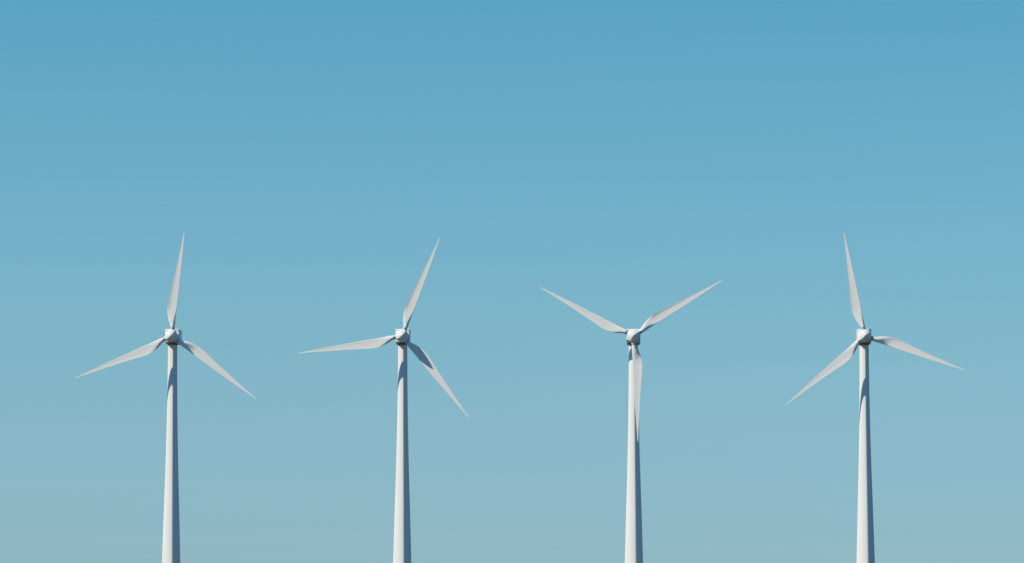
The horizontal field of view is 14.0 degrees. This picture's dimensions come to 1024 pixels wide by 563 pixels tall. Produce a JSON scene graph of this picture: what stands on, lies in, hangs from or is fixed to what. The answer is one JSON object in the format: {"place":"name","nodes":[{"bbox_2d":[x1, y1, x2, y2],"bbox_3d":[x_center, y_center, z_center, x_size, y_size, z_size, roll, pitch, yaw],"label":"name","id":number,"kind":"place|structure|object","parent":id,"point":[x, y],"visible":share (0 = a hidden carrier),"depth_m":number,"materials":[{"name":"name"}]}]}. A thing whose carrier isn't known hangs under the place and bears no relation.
{"place":"outdoors","nodes":[
{"label":"outdoors","id":0,"kind":"place"},
{"bbox_2d":[75,233,255,562],"bbox_3d":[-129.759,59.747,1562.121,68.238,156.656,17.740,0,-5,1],"label":"wind turbine","id":1,"kind":"object","parent":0,"point":[172,338],"visible":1,"depth_m":1558.94,"materials":[{"name":"paint"}]},
{"bbox_2d":[300,238,468,562],"bbox_3d":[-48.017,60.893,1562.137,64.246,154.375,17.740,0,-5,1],"label":"wind turbine","id":2,"kind":"object","parent":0,"point":[402,532],"visible":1,"depth_m":1558.85,"materials":[{"name":"paint"}]},
{"bbox_2d":[0,0,1023,562],"label":"sky","id":3,"kind":"structure","parent":0,"point":[622,161],"materials":[{"name":"blue"}]},
{"bbox_2d":[540,280,721,562],"bbox_3d":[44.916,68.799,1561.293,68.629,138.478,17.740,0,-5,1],"label":"wind turbine","id":4,"kind":"object","parent":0,"point":[633,545],"visible":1,"depth_m":1558.58,"materials":[{"name":"paint"}]},
{"bbox_2d":[786,234,963,562],"bbox_3d":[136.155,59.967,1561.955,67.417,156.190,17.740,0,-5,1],"label":"wind turbine","id":5,"kind":"object","parent":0,"point":[865,522],"visible":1,"depth_m":1558.87,"materials":[{"name":"paint"}]}
]}

